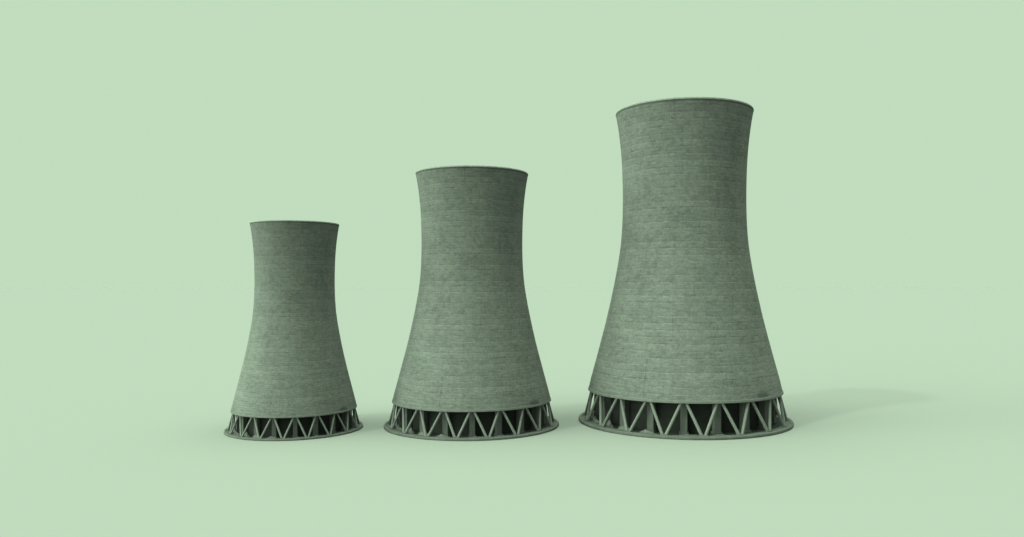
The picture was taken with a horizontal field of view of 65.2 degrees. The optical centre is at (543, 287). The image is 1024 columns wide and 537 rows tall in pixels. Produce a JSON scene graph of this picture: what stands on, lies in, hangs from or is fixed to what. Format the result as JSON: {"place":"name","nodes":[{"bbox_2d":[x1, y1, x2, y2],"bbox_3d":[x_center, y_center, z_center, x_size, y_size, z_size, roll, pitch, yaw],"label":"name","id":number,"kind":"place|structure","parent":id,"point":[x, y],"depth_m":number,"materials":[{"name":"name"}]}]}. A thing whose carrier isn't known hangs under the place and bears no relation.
{"place":"outdoors","nodes":[
{"label":"outdoors","id":0,"kind":"place"},
{"bbox_2d":[224,220,362,440],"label":"cooling tower","id":1,"kind":"structure","parent":0,"point":[294,382],"depth_m":130.07,"materials":[{"name":"concrete"}]},
{"bbox_2d":[384,165,558,440],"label":"cooling tower","id":2,"kind":"structure","parent":0,"point":[471,369],"depth_m":131.66,"materials":[{"name":"concrete"}]},
{"bbox_2d":[0,288,1023,536],"bbox_3d":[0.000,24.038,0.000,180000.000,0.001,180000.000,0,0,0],"label":"ground","id":3,"kind":"structure","parent":0,"point":[904,410],"depth_m":123.43,"materials":[{"name":"green"}]},
{"bbox_2d":[0,0,1023,287],"label":"sky","id":4,"kind":"structure","parent":0,"point":[142,142],"materials":[{"name":"green"}]},
{"bbox_2d":[579,97,793,439],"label":"cooling tower","id":5,"kind":"structure","parent":0,"point":[685,352],"depth_m":134.07,"materials":[{"name":"concrete"}]}
]}

